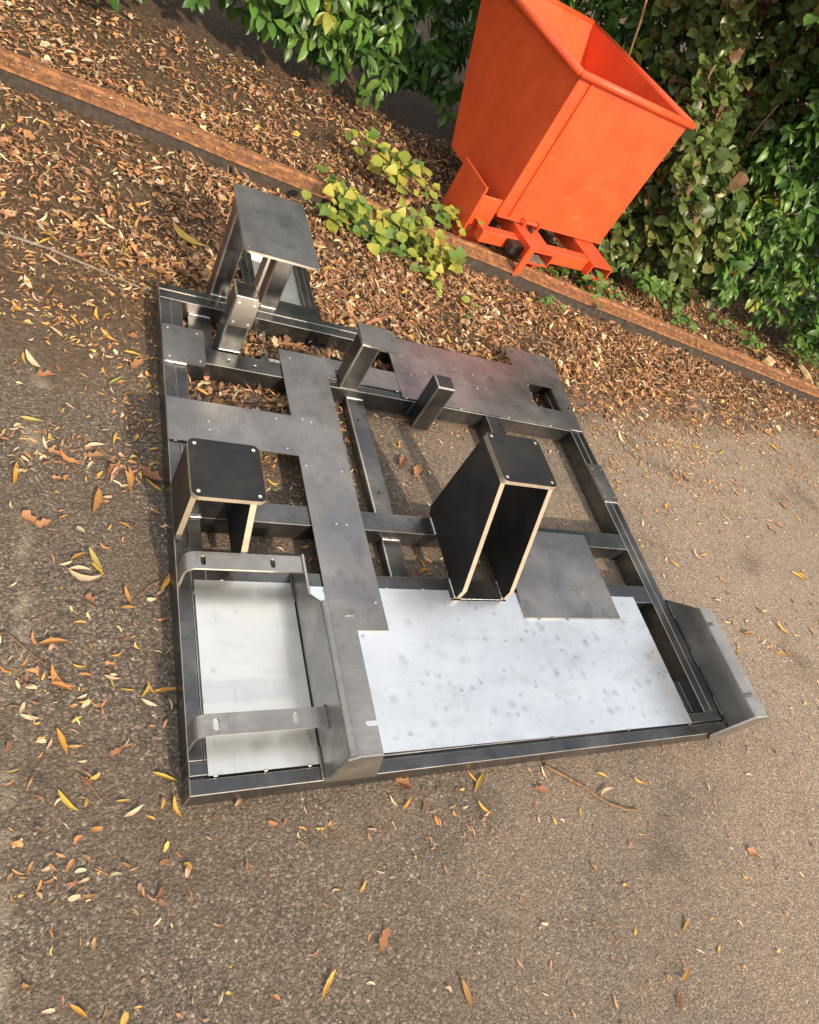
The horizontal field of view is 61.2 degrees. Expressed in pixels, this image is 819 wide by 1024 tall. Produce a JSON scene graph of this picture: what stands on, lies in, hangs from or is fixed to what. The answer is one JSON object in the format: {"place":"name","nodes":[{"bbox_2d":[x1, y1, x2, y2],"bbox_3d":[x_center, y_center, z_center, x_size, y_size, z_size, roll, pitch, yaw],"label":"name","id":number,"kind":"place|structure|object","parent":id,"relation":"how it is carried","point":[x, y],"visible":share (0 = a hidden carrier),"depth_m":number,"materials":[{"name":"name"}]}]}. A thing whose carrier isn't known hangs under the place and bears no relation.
{"place":"outdoors","nodes":[
{"label":"outdoors","id":0,"kind":"place"},
{"bbox_2d":[0,0,818,1023],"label":"ground","id":1,"kind":"structure","parent":0,"point":[276,930],"depth_m":1.85,"materials":[{"name":"asphalt"}]},
{"bbox_2d":[13,462,18,484],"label":"yellow willow leaf","id":2,"kind":"object","parent":1,"relation":"on","point":[15,475],"visible":1,"depth_m":1.74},
{"bbox_2d":[0,632,49,667],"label":"fallen twig","id":3,"kind":"object","parent":1,"relation":"on","point":[24,647],"visible":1,"depth_m":1.50,"materials":[{"name":"wood"}]},
{"bbox_2d":[24,275,31,287],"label":"cream willow leaf","id":4,"kind":"object","parent":1,"relation":"on","point":[28,284],"visible":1,"depth_m":2.15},
{"bbox_2d":[21,510,36,525],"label":"brown leaf","id":5,"kind":"object","parent":1,"relation":"on","point":[27,516],"visible":1,"depth_m":1.69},
{"bbox_2d":[20,714,37,719],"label":"cream willow leaf","id":6,"kind":"object","parent":1,"relation":"on","point":[29,717],"visible":1,"depth_m":1.43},
{"bbox_2d":[20,416,43,420],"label":"leaf","id":7,"kind":"object","parent":1,"relation":"on","point":[30,418],"visible":1,"depth_m":1.86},
{"bbox_2d":[26,349,40,366],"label":"cream willow leaf","id":8,"kind":"object","parent":1,"relation":"on","point":[31,359],"visible":1,"depth_m":1.98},
{"bbox_2d":[31,630,38,645],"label":"orange willow leaf","id":9,"kind":"object","parent":1,"relation":"on","point":[32,638],"visible":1,"depth_m":1.52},
{"bbox_2d":[35,518,51,527],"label":"brown leaf","id":10,"kind":"object","parent":1,"relation":"on","point":[43,522],"visible":1,"depth_m":1.70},
{"bbox_2d":[36,369,55,377],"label":"brown leaf","id":11,"kind":"object","parent":1,"relation":"on","point":[46,373],"visible":1,"depth_m":1.97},
{"bbox_2d":[39,638,67,643],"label":"orange willow leaf","id":12,"kind":"object","parent":1,"relation":"on","point":[52,640],"visible":1,"depth_m":1.54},
{"bbox_2d":[45,253,61,264],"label":"cream willow leaf","id":13,"kind":"object","parent":1,"relation":"on","point":[52,258],"visible":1,"depth_m":2.26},
{"bbox_2d":[48,447,61,455],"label":"brown leaf","id":14,"kind":"object","parent":1,"relation":"on","point":[52,449],"visible":1,"depth_m":1.83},
{"bbox_2d":[51,474,62,479],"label":"brown leaf","id":15,"kind":"object","parent":1,"relation":"on","point":[56,477],"visible":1,"depth_m":1.79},
{"bbox_2d":[51,682,72,690],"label":"orange willow leaf","id":16,"kind":"object","parent":1,"relation":"on","point":[61,684],"visible":1,"depth_m":1.49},
{"bbox_2d":[57,728,67,754],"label":"yellow willow leaf","id":17,"kind":"object","parent":1,"relation":"on","point":[61,737],"visible":1,"depth_m":1.43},
{"bbox_2d":[51,663,74,686],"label":"orange willow leaf","id":18,"kind":"object","parent":1,"relation":"on","point":[54,675],"visible":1,"depth_m":1.50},
{"bbox_2d":[58,789,78,810],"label":"yellow willow leaf","id":19,"kind":"object","parent":1,"relation":"on","point":[66,801],"visible":1,"depth_m":1.37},
{"bbox_2d":[60,448,79,461],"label":"orange willow leaf","id":20,"kind":"object","parent":1,"relation":"on","point":[66,458],"visible":1,"depth_m":1.84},
{"bbox_2d":[0,231,140,288],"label":"long stick","id":21,"kind":"object","parent":1,"relation":"on","point":[48,248],"visible":1,"depth_m":2.29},
{"bbox_2d":[71,553,84,559],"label":"orange willow leaf","id":22,"kind":"object","parent":1,"relation":"on","point":[76,555],"visible":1,"depth_m":1.69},
{"bbox_2d":[69,1004,87,1017],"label":"yellow willow leaf","id":23,"kind":"object","parent":1,"relation":"on","point":[76,1009],"visible":1,"depth_m":1.20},
{"bbox_2d":[69,565,90,569],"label":"cream willow leaf","id":24,"kind":"object","parent":1,"relation":"on","point":[78,567],"visible":1,"depth_m":1.67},
{"bbox_2d":[76,250,93,257],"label":"brown leaf","id":25,"kind":"object","parent":1,"relation":"on","point":[85,254],"visible":1,"depth_m":2.33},
{"bbox_2d":[68,568,102,580],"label":"cream willow leaf","id":26,"kind":"object","parent":1,"relation":"on","point":[79,577],"visible":1,"depth_m":1.66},
{"bbox_2d":[78,672,94,676],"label":"orange willow leaf","id":27,"kind":"object","parent":1,"relation":"on","point":[88,674],"visible":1,"depth_m":1.53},
{"bbox_2d":[83,777,91,784],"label":"brown leaf","id":28,"kind":"object","parent":1,"relation":"on","point":[88,780],"visible":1,"depth_m":1.41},
{"bbox_2d":[85,593,94,603],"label":"brown leaf","id":29,"kind":"object","parent":1,"relation":"on","point":[88,597],"visible":1,"depth_m":1.64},
{"bbox_2d":[79,775,102,800],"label":"fallen twig","id":30,"kind":"object","parent":1,"relation":"on","point":[85,780],"visible":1,"depth_m":1.40,"materials":[{"name":"wood"}]},
{"bbox_2d":[84,442,102,447],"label":"cream willow leaf","id":31,"kind":"object","parent":1,"relation":"on","point":[91,444],"visible":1,"depth_m":1.90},
{"bbox_2d":[86,450,103,457],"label":"brown leaf","id":32,"kind":"object","parent":1,"relation":"on","point":[96,454],"visible":1,"depth_m":1.88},
{"bbox_2d":[89,547,102,570],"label":"green willow leaf","id":33,"kind":"object","parent":1,"relation":"on","point":[94,557],"visible":1,"depth_m":1.70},
{"bbox_2d":[94,307,98,319],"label":"yellow willow leaf","id":34,"kind":"object","parent":1,"relation":"on","point":[95,313],"visible":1,"depth_m":2.20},
{"bbox_2d":[93,488,102,512],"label":"orange willow leaf","id":35,"kind":"object","parent":1,"relation":"on","point":[98,498],"visible":1,"depth_m":1.80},
{"bbox_2d":[92,563,103,574],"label":"yellow willow leaf","id":36,"kind":"object","parent":1,"relation":"on","point":[96,567],"visible":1,"depth_m":1.69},
{"bbox_2d":[99,254,110,267],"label":"orange willow leaf","id":37,"kind":"object","parent":1,"relation":"on","point":[105,261],"visible":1,"depth_m":2.37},
{"bbox_2d":[101,328,117,340],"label":"yellow willow leaf","id":38,"kind":"object","parent":1,"relation":"on","point":[105,333],"visible":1,"depth_m":2.17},
{"bbox_2d":[105,660,116,666],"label":"brown leaf","id":39,"kind":"object","parent":1,"relation":"on","point":[111,664],"visible":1,"depth_m":1.57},
{"bbox_2d":[105,675,119,679],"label":"cream willow leaf","id":40,"kind":"object","parent":1,"relation":"on","point":[111,677],"visible":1,"depth_m":1.55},
{"bbox_2d":[108,463,120,474],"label":"brown leaf","id":41,"kind":"object","parent":1,"relation":"on","point":[111,468],"visible":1,"depth_m":1.88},
{"bbox_2d":[108,376,121,383],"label":"green willow leaf","id":42,"kind":"object","parent":1,"relation":"on","point":[113,381],"visible":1,"depth_m":2.07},
{"bbox_2d":[110,747,121,755],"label":"brown leaf","id":43,"kind":"object","parent":1,"relation":"on","point":[115,751],"visible":1,"depth_m":1.47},
{"bbox_2d":[110,465,124,482],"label":"cream willow leaf","id":44,"kind":"object","parent":1,"relation":"on","point":[113,471],"visible":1,"depth_m":1.87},
{"bbox_2d":[123,408,127,459],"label":"fallen twig","id":45,"kind":"object","parent":1,"relation":"on","point":[125,431],"visible":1,"depth_m":1.98,"materials":[{"name":"wood"}]},
{"bbox_2d":[124,587,131,603],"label":"orange willow leaf","id":46,"kind":"object","parent":1,"relation":"on","point":[127,595],"visible":1,"depth_m":1.68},
{"bbox_2d":[125,470,133,489],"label":"orange willow leaf","id":47,"kind":"object","parent":1,"relation":"on","point":[130,479],"visible":1,"depth_m":1.89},
{"bbox_2d":[126,332,136,337],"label":"brown leaf","id":48,"kind":"object","parent":1,"relation":"on","point":[133,335],"visible":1,"depth_m":2.22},
{"bbox_2d":[129,467,135,480],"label":"orange willow leaf","id":49,"kind":"object","parent":1,"relation":"on","point":[131,472],"visible":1,"depth_m":1.90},
{"bbox_2d":[124,804,143,816],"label":"cream willow leaf","id":50,"kind":"object","parent":1,"relation":"on","point":[133,812],"visible":1,"depth_m":1.41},
{"bbox_2d":[125,350,142,355],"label":"yellow willow leaf","id":51,"kind":"object","parent":1,"relation":"on","point":[132,352],"visible":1,"depth_m":2.17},
{"bbox_2d":[131,359,143,367],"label":"brown leaf","id":52,"kind":"object","parent":1,"relation":"on","point":[136,363],"visible":1,"depth_m":2.15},
{"bbox_2d":[141,682,149,697],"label":"yellow willow leaf","id":53,"kind":"object","parent":1,"relation":"on","point":[147,690],"visible":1,"depth_m":1.57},
{"bbox_2d":[138,215,153,221],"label":"brown leaf","id":54,"kind":"object","parent":1,"relation":"on","point":[145,217],"visible":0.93,"depth_m":2.59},
{"bbox_2d":[142,699,157,705],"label":"cream willow leaf","id":55,"kind":"object","parent":1,"relation":"on","point":[148,702],"visible":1,"depth_m":1.56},
{"bbox_2d":[142,467,161,480],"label":"brown leaf","id":56,"kind":"object","parent":1,"relation":"on","point":[147,472],"visible":1,"depth_m":1.92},
{"bbox_2d":[137,578,167,597],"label":"fallen twig","id":57,"kind":"object","parent":1,"relation":"on","point":[151,585],"visible":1,"depth_m":1.73,"materials":[{"name":"wood"}]},
{"bbox_2d":[146,478,161,490],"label":"yellow willow leaf","id":58,"kind":"object","parent":1,"relation":"on","point":[151,483],"visible":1,"depth_m":1.91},
{"bbox_2d":[141,229,167,248],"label":"fallen twig","id":59,"kind":"object","parent":1,"relation":"on","point":[144,232],"visible":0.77,"depth_m":2.55,"materials":[{"name":"brown wood"}]},
{"bbox_2d":[154,687,175,691],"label":"yellow willow leaf","id":60,"kind":"object","parent":1,"relation":"on","point":[165,689],"visible":1,"depth_m":1.59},
{"bbox_2d":[153,772,177,780],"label":"yellow willow leaf","id":61,"kind":"object","parent":1,"relation":"on","point":[162,775],"visible":1,"depth_m":1.48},
{"bbox_2d":[161,573,169,589],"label":"yellow willow leaf","id":62,"kind":"object","parent":1,"relation":"on","point":[165,582],"visible":1,"depth_m":1.75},
{"bbox_2d":[173,796,182,817],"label":"yellow willow leaf","id":63,"kind":"object","parent":1,"relation":"on","point":[175,807],"visible":1,"depth_m":1.45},
{"bbox_2d":[173,221,209,246],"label":"long yellow leaf","id":64,"kind":"object","parent":1,"relation":"on","point":[183,234],"visible":1,"depth_m":2.62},
{"bbox_2d":[96,0,417,109],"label":"laurel bush","id":65,"kind":"object","parent":1,"relation":"on","point":[314,28],"visible":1,"depth_m":3.67,"materials":[{"name":"green plant"}]},
{"bbox_2d":[322,969,335,999],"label":"yellow willow leaf","id":66,"kind":"object","parent":1,"relation":"on","point":[328,983],"visible":1,"depth_m":1.39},
{"bbox_2d":[298,190,367,245],"bbox_3d":[-0.353,-1.337,3.141,0.349,0.088,0.219,25,44,-13],"label":"creeping plant","id":67,"kind":"object","parent":1,"relation":"on","point":[336,216],"visible":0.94,"depth_m":3.15,"materials":[{"name":"green plant"}]},
{"bbox_2d":[353,223,411,276],"bbox_3d":[-0.113,-1.232,3.219,0.312,0.075,0.252,35,43,-3],"label":"creeping plant","id":68,"kind":"object","parent":1,"relation":"on","point":[397,249],"visible":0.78,"depth_m":3.21,"materials":[{"name":"green plant"}]},
{"bbox_2d":[379,927,390,950],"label":"brown leaf","id":69,"kind":"object","parent":1,"relation":"on","point":[383,939],"visible":1,"depth_m":1.49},
{"bbox_2d":[345,126,436,198],"bbox_3d":[-0.094,-1.769,3.534,0.516,0.208,0.267,32,43,-6],"label":"creeping plant","id":70,"kind":"object","parent":1,"relation":"on","point":[393,170],"visible":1,"depth_m":3.49,"materials":[{"name":"green plant"}]},
{"bbox_2d":[365,205,421,247],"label":"creeping plant","id":71,"kind":"object","parent":1,"relation":"on","point":[387,213],"visible":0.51,"depth_m":3.32,"materials":[{"name":"yellow plant"}]},
{"bbox_2d":[395,777,411,788],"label":"brown leaf","id":72,"kind":"object","parent":1,"relation":"on","point":[404,783],"visible":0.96,"depth_m":1.72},
{"bbox_2d":[399,456,408,466],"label":"brown leaf","id":73,"kind":"object","parent":1,"relation":"on","point":[403,460],"visible":1,"depth_m":2.44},
{"bbox_2d":[0,0,818,1023],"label":"leaf litter","id":74,"kind":"object","parent":1,"relation":"on","point":[394,284],"visible":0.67,"depth_m":3.13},
{"bbox_2d":[798,364,813,384],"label":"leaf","id":75,"kind":"object","parent":74,"relation":"on","point":[803,369],"visible":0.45,"depth_m":4.99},
{"bbox_2d":[0,47,818,401],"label":"timber garden edging","id":76,"kind":"object","parent":1,"relation":"on","point":[52,85],"visible":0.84,"depth_m":3.18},
{"bbox_2d":[312,164,407,260],"bbox_3d":[-0.258,-1.401,3.211,0.573,0.126,0.300,36,43,-2],"label":"creeping plant","id":77,"kind":"object","parent":76,"relation":"on","point":[360,207],"visible":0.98,"depth_m":3.20,"materials":[{"name":"green plant"}]},
{"bbox_2d":[396,196,466,273],"bbox_3d":[0.056,-1.317,3.333,0.332,0.138,0.451,-21,68,-43],"label":"creeping plant","id":78,"kind":"object","parent":76,"relation":"on","point":[457,256],"visible":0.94,"depth_m":3.34,"materials":[{"name":"green plant"}]},
{"bbox_2d":[421,186,465,235],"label":"creeping plant","id":79,"kind":"object","parent":76,"relation":"on","point":[443,217],"visible":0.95,"depth_m":3.61,"materials":[{"name":"green plant"}]},
{"bbox_2d":[433,183,483,242],"bbox_3d":[0.236,-1.565,3.660,0.393,0.134,0.156,40,43,2],"label":"creeping plant","id":80,"kind":"object","parent":76,"relation":"on","point":[455,211],"visible":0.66,"depth_m":3.64,"materials":[{"name":"yellow plant"}]},
{"bbox_2d":[533,265,558,279],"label":"creeping plant","id":81,"kind":"object","parent":76,"relation":"on","point":[550,271],"visible":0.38,"depth_m":3.90,"materials":[{"name":"green plant"}]},
{"bbox_2d":[558,248,608,296],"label":"creeping plant","id":82,"kind":"object","parent":76,"relation":"on","point":[587,278],"visible":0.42,"depth_m":3.98,"materials":[{"name":"green plant"}]},
{"bbox_2d":[601,280,626,304],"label":"creeping plant","id":83,"kind":"object","parent":76,"relation":"on","point":[616,294],"visible":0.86,"depth_m":4.15,"materials":[{"name":"green plant"}]},
{"bbox_2d":[662,304,699,337],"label":"creeping plant","id":84,"kind":"object","parent":76,"relation":"on","point":[681,320],"visible":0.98,"depth_m":4.37,"materials":[{"name":"green plant"}]},
{"bbox_2d":[761,355,775,365],"bbox_3d":[2.485,-1.044,4.784,0.201,0.060,0.089,-26,71,-44],"label":"wood piece","id":85,"kind":"object","parent":76,"relation":"on","point":[769,360],"visible":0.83,"depth_m":4.72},
{"bbox_2d":[392,245,442,296],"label":"creeping plant","id":86,"kind":"object","parent":1,"relation":"on","point":[432,275],"visible":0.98,"depth_m":3.27,"materials":[{"name":"yellow plant"}]},
{"bbox_2d":[413,464,422,476],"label":"brown leaf","id":87,"kind":"object","parent":1,"relation":"on","point":[418,468],"visible":1,"depth_m":2.45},
{"bbox_2d":[419,568,429,573],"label":"orange willow leaf","id":88,"kind":"object","parent":1,"relation":"on","point":[422,570],"visible":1,"depth_m":2.18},
{"bbox_2d":[154,183,767,806],"bbox_3d":[0.120,-0.280,2.322,1.755,0.463,2.128,5,52,-30],"label":"machine base frame","id":89,"kind":"object","parent":1,"relation":"on","point":[546,643],"visible":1,"depth_m":2.06,"materials":[{"name":"metal"}]},
{"bbox_2d":[462,979,472,1009],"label":"orange willow leaf","id":90,"kind":"object","parent":1,"relation":"on","point":[467,993],"visible":1,"depth_m":1.50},
{"bbox_2d":[460,296,483,335],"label":"creeping plant","id":91,"kind":"object","parent":1,"relation":"on","point":[464,299],"visible":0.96,"depth_m":3.29,"materials":[{"name":"yellow plant"}]},
{"bbox_2d":[474,773,484,792],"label":"yellow willow leaf","id":92,"kind":"object","parent":1,"relation":"on","point":[480,780],"visible":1,"depth_m":1.82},
{"bbox_2d":[479,802,493,813],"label":"yellow willow leaf","id":93,"kind":"object","parent":1,"relation":"on","point":[483,808],"visible":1,"depth_m":1.78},
{"bbox_2d":[446,286,555,345],"bbox_3d":[0.456,-0.943,3.389,0.642,0.015,0.047,22,45,-16],"label":"fallen twig","id":94,"kind":"object","parent":1,"relation":"on","point":[498,317],"visible":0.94,"depth_m":3.38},
{"bbox_2d":[535,785,547,793],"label":"brown leaf","id":95,"kind":"object","parent":1,"relation":"on","point":[542,789],"visible":1,"depth_m":1.89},
{"bbox_2d":[532,295,564,326],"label":"creeping plant","id":96,"kind":"object","parent":1,"relation":"on","point":[546,300],"visible":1,"depth_m":3.68,"materials":[{"name":"green plant"}]},
{"bbox_2d":[332,0,782,170],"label":"laurel bush","id":97,"kind":"object","parent":1,"relation":"on","point":[431,60],"visible":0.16,"depth_m":4.25,"materials":[{"name":"green plant"}]},
{"bbox_2d":[438,0,695,288],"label":"tipping skip","id":98,"kind":"object","parent":1,"relation":"on","point":[571,125],"visible":0.91,"depth_m":3.62,"materials":[{"name":"orange paint"}]},
{"bbox_2d":[575,280,602,321],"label":"creeping plant","id":99,"kind":"object","parent":1,"relation":"on","point":[581,283],"visible":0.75,"depth_m":4.00,"materials":[{"name":"green plant"}]},
{"bbox_2d":[543,764,638,810],"bbox_3d":[0.518,0.794,1.965,0.328,0.011,0.030,29,44,-10],"label":"fallen twig","id":100,"kind":"object","parent":1,"relation":"on","point":[550,768],"visible":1,"depth_m":1.96,"materials":[{"name":"wood"}]},
{"bbox_2d":[601,787,612,797],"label":"cream willow leaf","id":101,"kind":"object","parent":1,"relation":"on","point":[604,791],"visible":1,"depth_m":1.99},
{"bbox_2d":[625,264,680,317],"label":"creeping plant","id":102,"kind":"object","parent":1,"relation":"on","point":[653,286],"visible":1,"depth_m":4.28,"materials":[{"name":"green plant"}]},
{"bbox_2d":[680,965,689,980],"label":"orange willow leaf","id":103,"kind":"object","parent":1,"relation":"on","point":[686,976],"visible":1,"depth_m":1.76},
{"bbox_2d":[683,918,689,932],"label":"orange willow leaf","id":104,"kind":"object","parent":1,"relation":"on","point":[685,926],"visible":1,"depth_m":1.85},
{"bbox_2d":[593,0,818,313],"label":"round leaved shrub","id":105,"kind":"object","parent":1,"relation":"on","point":[714,88],"visible":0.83,"depth_m":3.98,"materials":[{"name":"green plant"}]},
{"bbox_2d":[709,311,738,341],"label":"creeping plant","id":106,"kind":"object","parent":1,"relation":"on","point":[722,322],"visible":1,"depth_m":4.72,"materials":[{"name":"green plant"}]},
{"bbox_2d":[662,64,818,357],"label":"laurel bush","id":107,"kind":"object","parent":1,"relation":"on","point":[799,187],"visible":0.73,"depth_m":4.41,"materials":[{"name":"green plant"}]},
{"bbox_2d":[725,325,762,357],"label":"fallen twig","id":108,"kind":"object","parent":1,"relation":"on","point":[741,340],"visible":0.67,"depth_m":4.79,"materials":[{"name":"brown wood"}]},
{"bbox_2d":[732,328,763,358],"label":"creeping plant","id":109,"kind":"object","parent":1,"relation":"on","point":[752,341],"visible":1,"depth_m":4.73,"materials":[{"name":"green plant"}]},
{"bbox_2d":[748,847,759,857],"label":"brown leaf","id":110,"kind":"object","parent":1,"relation":"on","point":[752,852],"visible":1,"depth_m":2.11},
{"bbox_2d":[778,622,790,633],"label":"yellow willow leaf","id":111,"kind":"object","parent":1,"relation":"on","point":[782,628],"visible":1,"depth_m":2.91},
{"bbox_2d":[779,334,818,379],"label":"creeping plant","id":112,"kind":"object","parent":1,"relation":"on","point":[807,358],"visible":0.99,"depth_m":4.90,"materials":[{"name":"green plant"}]},
{"bbox_2d":[679,991,682,1009],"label":"orange willow leaf","id":113,"kind":"object","parent":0,"point":[681,1001],"visible":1,"depth_m":1.71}
]}

